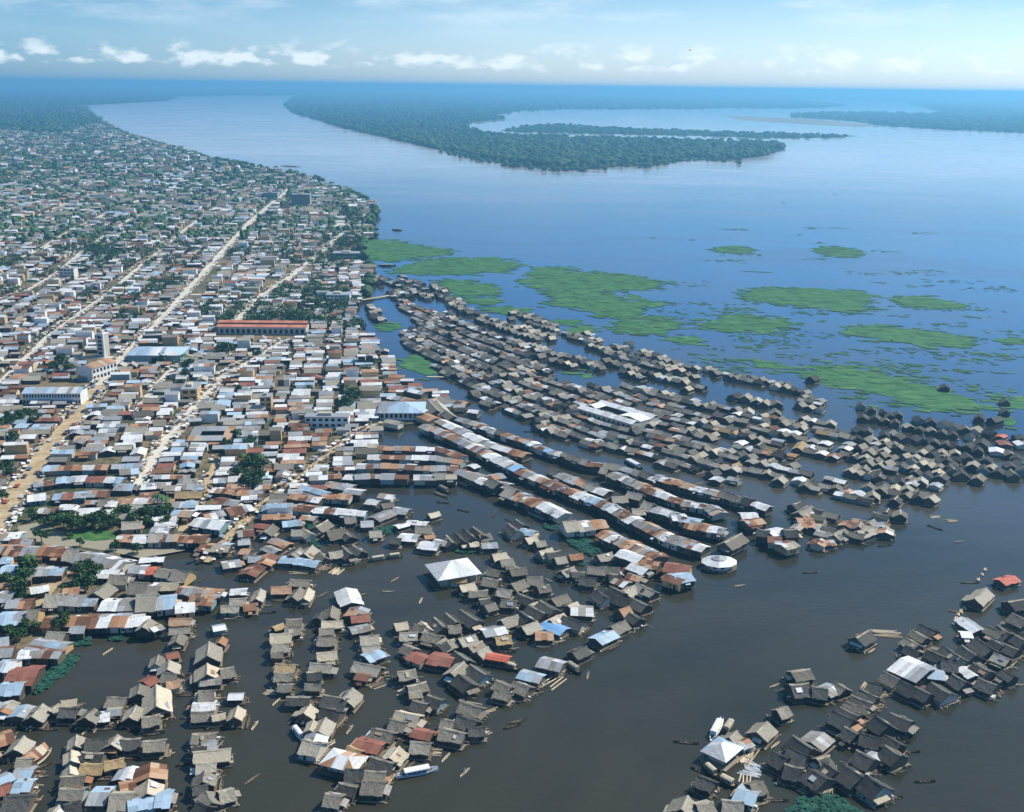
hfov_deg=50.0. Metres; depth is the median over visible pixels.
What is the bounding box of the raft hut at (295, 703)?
[283,696,314,710]
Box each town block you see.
[59,265,78,280]
[180,382,201,400]
[259,392,272,411]
[263,191,278,199]
[291,193,311,206]
[304,411,350,427]
[326,291,350,303]
[332,250,360,259]
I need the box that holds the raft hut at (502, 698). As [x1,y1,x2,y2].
[490,688,515,706]
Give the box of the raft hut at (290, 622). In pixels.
[284,618,305,631]
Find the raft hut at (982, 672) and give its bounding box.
[967,662,996,681]
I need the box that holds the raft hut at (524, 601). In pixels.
[512,592,538,608]
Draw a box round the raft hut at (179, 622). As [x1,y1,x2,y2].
[165,617,195,631]
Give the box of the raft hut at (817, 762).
[809,754,834,768]
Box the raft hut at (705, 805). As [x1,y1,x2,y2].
[693,799,717,811]
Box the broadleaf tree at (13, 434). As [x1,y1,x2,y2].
[5,430,19,439]
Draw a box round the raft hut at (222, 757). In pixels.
[189,748,235,768]
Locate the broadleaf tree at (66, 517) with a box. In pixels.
[60,510,81,529]
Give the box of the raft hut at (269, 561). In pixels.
[254,553,279,571]
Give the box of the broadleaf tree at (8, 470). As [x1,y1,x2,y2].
[2,467,16,474]
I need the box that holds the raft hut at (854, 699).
[849,695,876,716]
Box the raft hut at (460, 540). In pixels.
[449,532,469,549]
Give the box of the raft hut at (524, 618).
[509,609,536,626]
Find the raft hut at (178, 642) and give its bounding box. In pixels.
[167,632,188,652]
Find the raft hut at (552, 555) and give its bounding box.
[545,550,562,564]
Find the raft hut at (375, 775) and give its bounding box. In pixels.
[363,770,390,781]
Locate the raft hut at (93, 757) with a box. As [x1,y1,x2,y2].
[79,751,109,762]
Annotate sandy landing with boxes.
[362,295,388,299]
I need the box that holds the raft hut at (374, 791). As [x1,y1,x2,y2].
[356,779,391,803]
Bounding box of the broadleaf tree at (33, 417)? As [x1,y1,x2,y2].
[29,412,42,420]
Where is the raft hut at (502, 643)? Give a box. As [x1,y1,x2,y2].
[490,635,513,651]
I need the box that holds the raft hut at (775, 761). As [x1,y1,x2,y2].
[763,750,790,775]
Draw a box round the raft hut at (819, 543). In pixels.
[807,538,826,551]
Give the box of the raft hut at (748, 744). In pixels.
[736,737,755,755]
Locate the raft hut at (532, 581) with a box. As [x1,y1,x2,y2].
[525,576,544,589]
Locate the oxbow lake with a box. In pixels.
[469,99,937,141]
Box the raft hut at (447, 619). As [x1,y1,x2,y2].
[439,613,464,630]
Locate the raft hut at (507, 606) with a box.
[498,599,517,612]
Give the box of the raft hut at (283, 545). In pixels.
[266,538,295,553]
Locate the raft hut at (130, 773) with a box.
[123,765,138,778]
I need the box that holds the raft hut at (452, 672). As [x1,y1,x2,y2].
[440,661,468,683]
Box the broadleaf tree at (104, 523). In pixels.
[98,518,113,529]
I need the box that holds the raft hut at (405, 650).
[396,643,420,660]
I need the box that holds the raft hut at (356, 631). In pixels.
[346,623,374,638]
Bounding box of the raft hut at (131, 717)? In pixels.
[120,705,143,729]
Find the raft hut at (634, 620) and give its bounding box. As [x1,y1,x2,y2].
[623,612,647,630]
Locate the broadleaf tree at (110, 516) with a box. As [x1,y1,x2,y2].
[104,513,119,526]
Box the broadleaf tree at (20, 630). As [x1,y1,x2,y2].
[8,626,27,639]
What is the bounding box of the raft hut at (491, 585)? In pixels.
[478,577,502,592]
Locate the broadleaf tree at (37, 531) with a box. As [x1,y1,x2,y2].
[32,528,52,542]
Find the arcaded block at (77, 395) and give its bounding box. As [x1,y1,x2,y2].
[21,387,87,404]
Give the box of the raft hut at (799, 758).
[783,746,814,773]
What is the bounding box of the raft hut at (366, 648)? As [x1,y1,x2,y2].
[359,644,380,657]
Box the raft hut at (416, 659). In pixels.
[403,651,428,670]
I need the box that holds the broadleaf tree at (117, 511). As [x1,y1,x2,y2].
[110,507,130,515]
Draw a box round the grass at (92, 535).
[62,529,115,540]
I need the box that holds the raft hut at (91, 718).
[75,708,102,732]
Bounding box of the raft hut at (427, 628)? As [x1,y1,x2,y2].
[418,621,433,634]
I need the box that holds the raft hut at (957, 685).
[943,673,974,696]
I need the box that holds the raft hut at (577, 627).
[560,615,589,636]
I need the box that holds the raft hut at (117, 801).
[107,791,134,811]
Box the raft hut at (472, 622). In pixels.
[454,609,485,634]
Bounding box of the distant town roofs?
[0,122,464,514]
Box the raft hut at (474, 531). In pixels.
[469,526,488,543]
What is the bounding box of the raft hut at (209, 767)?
[190,761,221,777]
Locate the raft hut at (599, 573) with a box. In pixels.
[586,565,607,581]
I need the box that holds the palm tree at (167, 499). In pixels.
[157,495,172,505]
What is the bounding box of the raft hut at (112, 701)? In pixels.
[103,696,131,712]
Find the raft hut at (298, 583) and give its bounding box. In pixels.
[285,579,311,590]
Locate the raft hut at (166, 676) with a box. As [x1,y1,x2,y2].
[158,671,184,687]
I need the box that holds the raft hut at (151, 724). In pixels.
[138,713,163,734]
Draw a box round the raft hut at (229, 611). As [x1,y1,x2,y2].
[218,604,242,618]
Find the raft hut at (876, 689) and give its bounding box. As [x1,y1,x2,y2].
[864,681,887,701]
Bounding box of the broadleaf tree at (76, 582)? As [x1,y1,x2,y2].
[69,578,86,588]
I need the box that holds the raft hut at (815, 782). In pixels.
[797,767,835,799]
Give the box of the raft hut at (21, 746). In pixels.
[2,735,36,763]
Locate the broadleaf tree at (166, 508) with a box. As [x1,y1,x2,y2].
[154,502,174,512]
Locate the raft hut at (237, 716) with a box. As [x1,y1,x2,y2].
[226,706,246,728]
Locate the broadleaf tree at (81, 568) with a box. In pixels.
[73,560,96,575]
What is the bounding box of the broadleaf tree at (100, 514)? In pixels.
[88,509,107,525]
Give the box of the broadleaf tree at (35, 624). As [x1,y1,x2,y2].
[30,620,41,630]
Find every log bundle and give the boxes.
[158,750,174,759]
[263,690,276,694]
[289,571,309,573]
[328,567,344,574]
[369,680,387,689]
[432,749,442,755]
[459,700,481,704]
[486,707,497,712]
[527,511,544,519]
[542,676,566,690]
[737,748,759,766]
[737,759,762,777]
[738,774,750,782]
[870,629,902,638]
[928,646,938,650]
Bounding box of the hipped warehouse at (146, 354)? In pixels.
[125,347,189,362]
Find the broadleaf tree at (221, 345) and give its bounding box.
[216,342,233,351]
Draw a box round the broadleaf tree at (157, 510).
[148,505,163,515]
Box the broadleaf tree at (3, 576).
[0,571,11,582]
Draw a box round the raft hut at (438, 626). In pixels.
[427,617,448,637]
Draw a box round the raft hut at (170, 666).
[156,660,180,678]
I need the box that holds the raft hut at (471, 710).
[454,701,489,720]
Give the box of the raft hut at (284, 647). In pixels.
[268,643,291,657]
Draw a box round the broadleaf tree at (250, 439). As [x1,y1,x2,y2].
[242,436,255,442]
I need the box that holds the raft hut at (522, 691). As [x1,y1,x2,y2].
[510,680,537,701]
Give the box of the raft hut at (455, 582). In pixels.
[449,577,467,586]
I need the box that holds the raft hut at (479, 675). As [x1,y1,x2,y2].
[466,664,493,687]
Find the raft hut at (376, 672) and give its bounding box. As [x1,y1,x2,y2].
[346,661,388,682]
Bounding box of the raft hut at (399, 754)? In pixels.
[382,746,410,772]
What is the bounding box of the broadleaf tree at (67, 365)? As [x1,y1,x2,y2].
[62,362,74,368]
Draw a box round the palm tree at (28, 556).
[24,554,39,562]
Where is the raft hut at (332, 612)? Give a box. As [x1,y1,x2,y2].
[324,605,340,620]
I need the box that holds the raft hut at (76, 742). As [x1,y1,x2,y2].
[66,734,86,753]
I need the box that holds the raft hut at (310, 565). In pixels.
[295,558,324,572]
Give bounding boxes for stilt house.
[354,473,370,486]
[355,463,366,473]
[365,464,374,473]
[367,443,378,447]
[367,454,381,463]
[369,474,380,485]
[373,464,380,473]
[377,445,383,454]
[379,455,389,462]
[379,463,390,473]
[379,473,395,484]
[383,419,403,429]
[383,446,393,454]
[386,395,402,401]
[388,455,399,463]
[389,464,398,473]
[392,446,401,454]
[393,474,409,485]
[398,397,419,401]
[398,464,405,474]
[399,455,411,463]
[401,446,410,454]
[404,464,416,476]
[407,389,427,398]
[409,447,416,454]
[411,455,422,465]
[413,474,425,486]
[414,413,441,424]
[414,465,422,473]
[415,446,427,454]
[418,424,432,435]
[421,455,436,465]
[423,426,439,436]
[423,466,429,474]
[424,399,439,416]
[424,475,435,486]
[425,447,434,454]
[429,465,437,474]
[430,428,443,437]
[433,400,448,417]
[433,430,453,440]
[434,419,451,428]
[434,446,453,456]
[434,473,445,486]
[435,455,453,465]
[437,396,457,408]
[437,465,445,472]
[440,409,457,423]
[441,433,456,443]
[442,422,460,430]
[445,434,464,446]
[445,466,451,473]
[445,474,456,486]
[446,451,468,461]
[450,459,466,468]
[451,427,472,434]
[451,437,469,449]
[451,466,458,473]
[453,469,470,481]
[454,417,470,425]
[455,400,471,408]
[456,440,470,450]
[460,419,472,428]
[461,432,475,438]
[461,441,476,452]
[463,472,486,487]
[465,443,483,454]
[466,421,479,429]
[466,464,480,471]
[467,409,479,419]
[467,435,490,442]
[469,445,489,457]
[472,423,487,432]
[474,476,486,491]
[476,449,494,460]
[477,440,497,449]
[479,426,486,433]
[481,452,498,462]
[482,426,494,436]
[483,473,506,481]
[483,477,503,494]
[486,454,502,464]
[487,429,496,439]
[489,456,510,468]
[490,444,516,456]
[494,429,506,439]
[496,460,513,471]
[496,480,512,492]
[499,432,512,443]
[499,486,524,504]
[501,462,522,474]
[506,435,517,445]
[506,449,531,461]
[508,465,526,476]
[509,492,531,508]
[513,437,522,446]
[513,469,533,480]
[518,471,536,485]
[518,496,535,509]
[519,438,533,448]
[523,498,548,513]
[525,441,540,451]
[528,474,547,487]
[532,445,541,452]
[535,446,550,457]
[535,501,556,514]
[536,476,549,488]
[539,479,562,492]
[539,505,563,519]
[543,448,551,458]
[545,467,563,478]
[547,450,559,460]
[547,483,569,497]
[549,509,572,522]
[553,451,561,461]
[553,472,574,483]
[556,486,570,499]
[558,520,579,537]
[560,451,568,462]
[563,477,585,487]
[563,488,580,501]
[564,453,580,465]
[569,491,587,504]
[571,456,582,467]
[575,480,584,490]
[577,457,591,471]
[577,520,596,537]
[579,493,596,507]
[581,481,601,494]
[584,496,606,512]
[585,462,595,472]
[588,519,608,536]
[591,487,612,499]
[593,462,602,473]
[594,501,610,514]
[594,530,617,546]
[598,467,610,478]
[599,503,620,517]
[601,534,622,549]
[602,462,609,467]
[605,472,621,484]
[605,505,625,519]
[607,462,623,472]
[610,474,626,486]
[610,495,628,509]
[610,537,629,552]
[611,510,622,524]
[614,549,644,565]
[616,509,636,527]
[617,476,629,487]
[618,467,630,474]
[618,540,640,549]
[620,477,637,490]
[620,515,644,529]
[625,469,632,477]
[625,562,654,578]
[626,481,639,491]
[626,491,645,507]
[628,543,650,551]
[630,468,640,479]
[630,508,645,518]
[630,519,643,531]
[632,482,652,493]
[635,521,659,538]
[635,547,658,555]
[637,470,653,482]
[639,485,653,493]
[639,500,656,516]
[639,559,661,576]
[642,487,664,499]
[643,552,669,564]
[644,526,665,539]
[647,476,655,486]
[649,506,666,519]
[650,530,672,544]
[651,490,669,502]
[652,474,664,486]
[657,533,674,549]
[658,477,667,486]
[659,493,676,505]
[659,509,679,522]
[660,573,685,592]
[662,478,678,490]
[662,562,692,575]
[664,535,686,551]
[667,496,680,508]
[669,514,687,529]
[670,514,686,527]
[671,479,686,491]
[672,572,695,590]
[674,499,685,510]
[677,538,701,554]
[678,482,690,494]
[680,500,693,513]
[682,517,703,529]
[682,523,697,536]
[685,483,697,496]
[689,502,700,514]
[689,520,701,533]
[690,543,710,559]
[692,486,700,497]
[696,523,710,539]
[697,487,707,499]
[697,503,708,516]
[702,504,723,518]
[704,489,718,500]
[705,525,719,538]
[708,509,727,522]
[711,491,718,503]
[715,527,728,541]
[716,489,729,503]
[716,533,749,556]
[724,492,735,504]
[729,495,739,508]
[734,495,742,509]
[736,512,758,521]
[739,496,757,511]
[739,517,766,531]
[749,502,762,512]
[752,528,769,544]
[754,503,772,517]
[765,527,783,539]
[767,536,781,549]
[774,540,799,555]
[782,529,802,542]
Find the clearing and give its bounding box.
[18,522,184,557]
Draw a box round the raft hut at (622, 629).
[603,620,632,638]
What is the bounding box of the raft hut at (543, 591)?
[531,584,552,598]
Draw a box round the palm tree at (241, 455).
[236,453,245,461]
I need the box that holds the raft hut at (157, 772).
[134,762,167,788]
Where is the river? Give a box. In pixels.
[0,83,1023,811]
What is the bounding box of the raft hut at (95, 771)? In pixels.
[78,762,106,780]
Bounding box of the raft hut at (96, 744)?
[83,737,109,756]
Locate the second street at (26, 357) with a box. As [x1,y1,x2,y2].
[0,206,216,385]
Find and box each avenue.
[1,203,65,229]
[36,200,138,249]
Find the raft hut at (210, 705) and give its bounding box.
[186,700,220,716]
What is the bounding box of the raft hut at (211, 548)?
[193,543,235,557]
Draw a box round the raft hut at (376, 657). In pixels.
[358,649,390,665]
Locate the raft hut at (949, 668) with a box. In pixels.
[934,659,958,677]
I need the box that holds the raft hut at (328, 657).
[316,650,338,666]
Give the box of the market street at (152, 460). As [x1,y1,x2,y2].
[129,340,290,490]
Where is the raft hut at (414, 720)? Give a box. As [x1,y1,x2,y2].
[392,710,426,727]
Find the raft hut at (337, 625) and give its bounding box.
[319,620,346,632]
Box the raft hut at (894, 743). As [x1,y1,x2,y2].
[878,734,909,755]
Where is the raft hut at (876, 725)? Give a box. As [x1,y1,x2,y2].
[864,715,899,738]
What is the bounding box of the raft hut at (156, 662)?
[148,654,165,674]
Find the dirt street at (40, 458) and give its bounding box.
[0,385,109,531]
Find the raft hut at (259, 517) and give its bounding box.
[255,513,262,521]
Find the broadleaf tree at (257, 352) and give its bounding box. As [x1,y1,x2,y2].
[252,349,261,355]
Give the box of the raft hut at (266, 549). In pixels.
[259,545,283,556]
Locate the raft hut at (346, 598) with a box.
[334,587,363,614]
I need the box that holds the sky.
[0,0,1023,95]
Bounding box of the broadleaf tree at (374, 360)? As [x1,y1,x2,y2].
[365,358,376,362]
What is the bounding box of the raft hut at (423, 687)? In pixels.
[401,681,430,699]
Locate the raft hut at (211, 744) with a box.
[200,739,217,749]
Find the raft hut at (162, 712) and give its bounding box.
[151,701,170,719]
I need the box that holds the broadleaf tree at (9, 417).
[0,411,18,423]
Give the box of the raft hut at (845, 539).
[828,529,848,545]
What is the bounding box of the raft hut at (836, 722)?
[821,709,862,734]
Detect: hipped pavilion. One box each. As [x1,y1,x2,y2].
[317,748,368,779]
[424,558,481,590]
[698,736,743,771]
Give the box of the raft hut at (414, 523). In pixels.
[406,520,429,528]
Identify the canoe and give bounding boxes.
[37,762,52,768]
[38,728,57,730]
[92,727,117,729]
[114,756,138,759]
[143,732,163,735]
[175,761,192,766]
[176,694,194,696]
[219,778,223,789]
[244,773,259,785]
[246,715,250,729]
[258,611,275,613]
[495,651,515,652]
[503,723,520,729]
[508,718,525,723]
[606,643,620,650]
[673,740,698,743]
[685,790,704,799]
[691,766,709,775]
[759,799,772,805]
[760,768,777,778]
[764,799,788,801]
[907,750,920,752]
[914,780,935,782]
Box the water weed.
[33,518,863,811]
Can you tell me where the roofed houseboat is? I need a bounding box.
[12,742,51,770]
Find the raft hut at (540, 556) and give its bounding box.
[534,547,553,563]
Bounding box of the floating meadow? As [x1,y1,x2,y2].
[366,227,1023,428]
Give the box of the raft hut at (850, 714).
[837,706,864,725]
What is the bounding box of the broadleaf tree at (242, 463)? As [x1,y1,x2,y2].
[237,460,255,467]
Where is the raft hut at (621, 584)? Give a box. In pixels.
[609,578,632,589]
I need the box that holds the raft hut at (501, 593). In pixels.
[493,588,514,601]
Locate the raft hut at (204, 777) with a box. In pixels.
[190,770,217,795]
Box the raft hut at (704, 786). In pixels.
[690,774,720,799]
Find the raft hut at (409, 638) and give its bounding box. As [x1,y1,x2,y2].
[397,632,419,646]
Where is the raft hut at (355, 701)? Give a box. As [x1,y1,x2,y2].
[339,687,363,713]
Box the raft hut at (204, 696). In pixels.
[193,689,220,703]
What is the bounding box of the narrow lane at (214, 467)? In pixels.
[178,458,220,530]
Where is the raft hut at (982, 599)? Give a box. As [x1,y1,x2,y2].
[962,587,994,611]
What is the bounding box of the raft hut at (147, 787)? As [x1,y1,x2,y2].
[133,779,164,797]
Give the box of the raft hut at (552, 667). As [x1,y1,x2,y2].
[534,656,568,678]
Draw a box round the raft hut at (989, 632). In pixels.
[980,625,1002,641]
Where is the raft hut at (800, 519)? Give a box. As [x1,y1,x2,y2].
[794,517,814,523]
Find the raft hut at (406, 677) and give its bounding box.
[393,668,419,687]
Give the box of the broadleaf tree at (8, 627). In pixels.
[2,624,14,631]
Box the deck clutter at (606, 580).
[0,496,1023,811]
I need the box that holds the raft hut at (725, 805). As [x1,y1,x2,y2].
[716,799,743,811]
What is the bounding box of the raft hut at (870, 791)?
[853,774,896,809]
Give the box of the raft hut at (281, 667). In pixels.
[271,663,299,677]
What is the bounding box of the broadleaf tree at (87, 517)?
[76,513,90,528]
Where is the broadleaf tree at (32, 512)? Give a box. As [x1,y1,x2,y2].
[25,508,37,519]
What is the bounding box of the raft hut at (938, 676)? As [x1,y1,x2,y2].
[927,669,947,685]
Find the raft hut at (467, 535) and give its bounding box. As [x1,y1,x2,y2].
[457,528,477,542]
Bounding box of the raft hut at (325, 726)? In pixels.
[314,717,335,742]
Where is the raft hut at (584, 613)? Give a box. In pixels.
[570,605,595,621]
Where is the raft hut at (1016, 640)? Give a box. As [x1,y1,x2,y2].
[1005,632,1023,653]
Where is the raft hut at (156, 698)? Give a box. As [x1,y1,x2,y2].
[141,684,172,719]
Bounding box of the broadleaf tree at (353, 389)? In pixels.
[348,387,358,393]
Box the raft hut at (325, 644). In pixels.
[314,636,338,651]
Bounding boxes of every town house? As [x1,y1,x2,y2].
[0,399,22,404]
[0,406,9,411]
[0,440,6,448]
[0,469,20,476]
[0,474,10,480]
[0,478,9,486]
[0,532,9,543]
[0,544,11,558]
[0,556,13,566]
[0,564,18,577]
[0,582,16,591]
[0,591,16,607]
[0,611,17,631]
[0,636,9,645]
[0,645,16,660]
[0,659,11,677]
[0,681,26,701]
[1,598,22,610]
[2,544,29,560]
[2,659,22,678]
[2,667,26,682]
[3,531,25,543]
[5,461,21,468]
[8,538,37,545]
[11,610,26,628]
[14,598,36,610]
[16,649,30,664]
[17,434,38,442]
[17,665,46,690]
[18,546,40,561]
[21,429,52,437]
[23,645,58,650]
[25,609,44,630]
[26,574,32,585]
[27,493,49,506]
[28,637,48,645]
[29,400,51,406]
[29,481,43,491]
[29,584,49,598]
[29,648,47,664]
[32,424,55,428]
[32,566,53,582]
[33,417,62,424]
[34,545,60,563]
[36,508,57,518]
[40,615,62,633]
[40,650,65,664]
[42,465,59,475]
[42,480,56,490]
[42,593,62,613]
[43,640,73,654]
[44,630,71,640]
[47,457,69,464]
[48,547,72,563]
[48,567,66,580]
[50,449,75,458]
[51,492,65,505]
[55,476,71,487]
[56,465,72,474]
[57,594,75,610]
[58,504,79,513]
[61,492,74,503]
[61,547,84,566]
[61,615,87,631]
[62,586,85,594]
[68,595,86,611]
[68,626,85,639]
[69,465,82,474]
[69,551,97,567]
[70,475,87,487]
[72,491,87,503]
[75,507,102,519]
[80,447,104,455]
[81,597,99,611]
[81,613,105,633]
[82,465,94,474]
[84,500,97,507]
[85,476,109,486]
[86,403,107,411]
[86,490,111,499]
[87,440,108,446]
[87,582,118,603]
[89,553,114,562]
[93,464,111,474]
[95,614,114,632]
[96,423,117,430]
[96,498,110,509]
[96,568,125,582]
[97,598,122,613]
[98,428,118,433]
[100,556,120,568]
[103,416,122,421]
[103,477,115,487]
[104,500,119,508]
[107,574,134,590]
[108,613,132,632]
[109,558,138,572]
[111,464,125,472]
[111,477,126,487]
[112,484,140,494]
[115,442,135,448]
[115,513,143,523]
[115,534,138,546]
[117,498,134,505]
[117,597,135,613]
[119,468,130,478]
[120,434,143,442]
[121,456,140,463]
[121,503,149,508]
[121,521,144,533]
[123,432,144,437]
[124,426,148,432]
[124,581,153,597]
[124,613,150,632]
[125,463,141,472]
[125,564,149,578]
[129,423,147,426]
[129,468,138,477]
[130,447,147,459]
[131,497,151,503]
[131,534,147,547]
[134,593,159,616]
[134,618,158,637]
[138,404,159,410]
[138,557,164,567]
[139,491,159,497]
[140,482,158,492]
[142,397,164,405]
[142,582,162,594]
[143,566,161,579]
[144,430,162,439]
[146,532,166,546]
[147,498,154,504]
[149,526,173,532]
[150,624,165,637]
[151,469,171,474]
[152,514,178,526]
[153,567,171,581]
[154,497,174,506]
[154,521,176,530]
[155,482,171,492]
[156,463,175,471]
[156,594,181,615]
[159,533,182,547]
[159,582,181,594]
[160,485,182,498]
[162,451,181,459]
[167,568,195,585]
[169,475,190,483]
[171,501,184,509]
[171,510,181,520]
[174,491,203,500]
[174,585,196,600]
[175,535,189,548]
[175,601,197,617]
[176,483,194,490]
[178,478,198,483]
[178,509,199,523]
[181,500,198,509]
[183,451,203,459]
[186,534,211,548]
[187,595,205,610]
[188,517,210,533]
[188,587,211,596]
[191,442,206,443]
[191,484,204,491]
[193,363,214,373]
[195,505,220,514]
[199,512,218,518]
[199,597,216,610]
[201,518,230,534]
[205,354,227,359]
[207,588,227,602]
[209,487,224,496]
[211,497,231,509]
[211,510,226,519]
[212,445,224,452]
[213,477,227,486]
[215,471,236,477]
[219,466,237,470]
[220,461,245,468]
[220,488,237,497]
[221,456,240,460]
[222,499,244,507]
[222,505,245,520]
[224,444,247,459]
[226,483,251,489]
[227,475,238,482]
[232,489,249,499]
[233,443,253,447]
[236,433,257,437]
[240,418,263,421]
[241,426,260,430]
[241,430,258,436]
[241,504,254,515]
[245,421,264,428]
[246,404,265,411]
[246,411,267,418]
[247,414,268,421]
[247,447,263,456]
[248,399,259,404]
[249,489,265,500]
[255,379,272,385]
[258,382,274,388]
[258,430,269,438]
[260,503,271,513]
[261,451,277,459]
[261,513,295,524]
[264,458,275,466]
[266,503,296,515]
[269,493,288,502]
[274,463,293,474]
[275,470,291,482]
[277,453,299,460]
[281,460,304,467]
[283,448,306,456]
[283,456,303,459]
[284,444,309,451]
[287,399,308,402]
[287,441,307,443]
[287,493,308,503]
[288,402,309,406]
[288,423,308,430]
[288,431,309,435]
[288,436,311,444]
[289,407,311,414]
[289,420,304,422]
[290,483,306,488]
[291,391,310,398]
[291,409,313,419]
[291,427,309,431]
[292,503,316,516]
[296,377,314,388]
[298,485,331,495]
[302,495,325,505]
[304,363,322,368]
[304,368,320,374]
[307,485,326,490]
[309,475,327,484]
[310,432,329,440]
[313,506,327,517]
[314,407,331,412]
[315,428,331,436]
[316,399,332,402]
[316,402,333,409]
[319,493,336,503]
[323,507,336,518]
[325,481,338,492]
[326,473,341,482]
[333,456,351,461]
[333,508,354,520]
[335,446,353,455]
[335,483,355,493]
[335,493,353,504]
[336,411,353,414]
[338,406,355,410]
[342,474,354,484]
[342,488,365,499]
[349,418,368,425]
[350,439,377,447]
[352,510,366,520]
[353,409,376,415]
[354,442,377,447]
[355,412,376,417]
[355,434,378,439]
[355,447,377,458]
[356,432,378,434]
[357,377,377,382]
[357,400,380,402]
[357,402,380,408]
[358,414,378,421]
[359,386,380,397]
[360,379,377,382]
[360,398,380,400]
[361,382,381,385]
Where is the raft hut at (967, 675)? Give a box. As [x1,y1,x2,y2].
[957,666,977,682]
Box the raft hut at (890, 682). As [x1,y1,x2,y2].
[876,671,904,693]
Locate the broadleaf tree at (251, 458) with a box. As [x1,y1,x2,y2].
[244,453,269,468]
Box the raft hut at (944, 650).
[936,645,957,660]
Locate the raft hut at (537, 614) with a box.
[523,604,549,623]
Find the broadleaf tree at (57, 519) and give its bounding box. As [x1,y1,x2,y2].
[50,515,65,527]
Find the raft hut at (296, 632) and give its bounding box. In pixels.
[284,626,303,640]
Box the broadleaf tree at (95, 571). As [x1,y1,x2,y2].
[91,564,104,575]
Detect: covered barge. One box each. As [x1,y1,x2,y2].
[369,554,387,561]
[388,552,402,558]
[434,491,447,497]
[437,485,450,493]
[504,661,519,671]
[566,661,581,674]
[624,458,642,469]
[703,762,718,778]
[717,773,737,788]
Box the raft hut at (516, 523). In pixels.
[510,519,530,529]
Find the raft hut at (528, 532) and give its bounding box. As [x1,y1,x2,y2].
[519,528,539,537]
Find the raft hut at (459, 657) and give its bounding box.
[450,650,475,664]
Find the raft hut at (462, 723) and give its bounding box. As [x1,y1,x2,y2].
[453,714,483,731]
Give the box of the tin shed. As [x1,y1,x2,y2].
[886,656,936,688]
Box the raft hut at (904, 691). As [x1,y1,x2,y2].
[892,680,917,703]
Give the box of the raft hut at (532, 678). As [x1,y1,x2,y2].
[514,669,546,689]
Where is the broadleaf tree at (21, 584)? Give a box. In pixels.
[10,578,28,597]
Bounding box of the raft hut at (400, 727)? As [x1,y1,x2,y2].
[387,718,413,738]
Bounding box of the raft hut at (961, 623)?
[951,616,983,637]
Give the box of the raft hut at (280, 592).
[268,585,292,599]
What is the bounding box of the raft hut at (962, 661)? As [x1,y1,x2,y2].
[953,652,971,666]
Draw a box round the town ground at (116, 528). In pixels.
[0,108,457,699]
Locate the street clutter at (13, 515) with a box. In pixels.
[0,187,381,561]
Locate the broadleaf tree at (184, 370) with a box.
[179,368,189,374]
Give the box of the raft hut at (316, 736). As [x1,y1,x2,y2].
[304,728,331,747]
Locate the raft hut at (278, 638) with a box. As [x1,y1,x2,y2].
[267,632,293,647]
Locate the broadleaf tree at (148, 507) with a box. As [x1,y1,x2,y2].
[141,504,153,514]
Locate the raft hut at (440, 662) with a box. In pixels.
[424,651,454,672]
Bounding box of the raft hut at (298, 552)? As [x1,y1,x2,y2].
[286,547,304,557]
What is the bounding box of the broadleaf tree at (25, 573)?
[8,568,33,582]
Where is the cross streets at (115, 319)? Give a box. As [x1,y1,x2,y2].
[4,220,315,430]
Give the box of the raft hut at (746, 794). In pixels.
[730,783,760,811]
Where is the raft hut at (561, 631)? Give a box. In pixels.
[540,621,570,640]
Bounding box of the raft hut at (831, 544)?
[810,539,837,550]
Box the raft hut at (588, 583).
[575,575,599,591]
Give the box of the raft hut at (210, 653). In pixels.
[193,641,223,670]
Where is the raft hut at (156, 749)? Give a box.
[140,738,169,759]
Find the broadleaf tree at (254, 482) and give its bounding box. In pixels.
[247,474,262,486]
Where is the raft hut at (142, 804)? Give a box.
[127,796,155,811]
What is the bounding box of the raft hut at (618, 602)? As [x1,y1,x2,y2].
[609,594,631,609]
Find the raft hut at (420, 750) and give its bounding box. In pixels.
[409,740,434,760]
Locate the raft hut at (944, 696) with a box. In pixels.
[924,681,959,709]
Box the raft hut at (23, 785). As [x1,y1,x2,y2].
[9,778,43,795]
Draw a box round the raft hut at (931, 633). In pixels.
[915,623,941,642]
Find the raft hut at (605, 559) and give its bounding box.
[591,552,617,566]
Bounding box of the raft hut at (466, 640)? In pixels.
[455,634,478,652]
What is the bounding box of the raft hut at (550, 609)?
[535,600,562,618]
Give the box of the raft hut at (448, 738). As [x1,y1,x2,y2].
[433,727,469,750]
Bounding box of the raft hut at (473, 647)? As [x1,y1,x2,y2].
[462,640,486,659]
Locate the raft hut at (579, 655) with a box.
[563,645,594,665]
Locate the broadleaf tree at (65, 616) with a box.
[50,611,70,626]
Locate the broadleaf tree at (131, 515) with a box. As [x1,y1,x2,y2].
[125,509,138,520]
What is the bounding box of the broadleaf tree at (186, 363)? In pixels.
[178,358,194,366]
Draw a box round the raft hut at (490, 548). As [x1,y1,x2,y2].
[479,542,498,553]
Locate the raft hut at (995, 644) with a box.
[986,638,1004,650]
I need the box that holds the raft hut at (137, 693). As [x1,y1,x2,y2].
[128,683,149,705]
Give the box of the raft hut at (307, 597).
[297,587,315,607]
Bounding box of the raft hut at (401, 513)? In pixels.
[391,507,410,518]
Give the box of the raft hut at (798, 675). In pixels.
[781,668,815,685]
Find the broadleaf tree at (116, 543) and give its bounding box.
[109,539,120,547]
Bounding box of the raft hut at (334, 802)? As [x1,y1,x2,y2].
[319,791,349,811]
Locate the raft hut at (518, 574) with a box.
[505,567,527,581]
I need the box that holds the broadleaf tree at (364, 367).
[359,365,371,370]
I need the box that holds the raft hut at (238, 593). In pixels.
[227,588,250,600]
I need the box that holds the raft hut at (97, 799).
[84,786,115,811]
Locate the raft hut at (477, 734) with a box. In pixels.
[467,726,487,742]
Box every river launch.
[292,725,303,741]
[397,764,437,778]
[709,717,723,740]
[723,718,733,734]

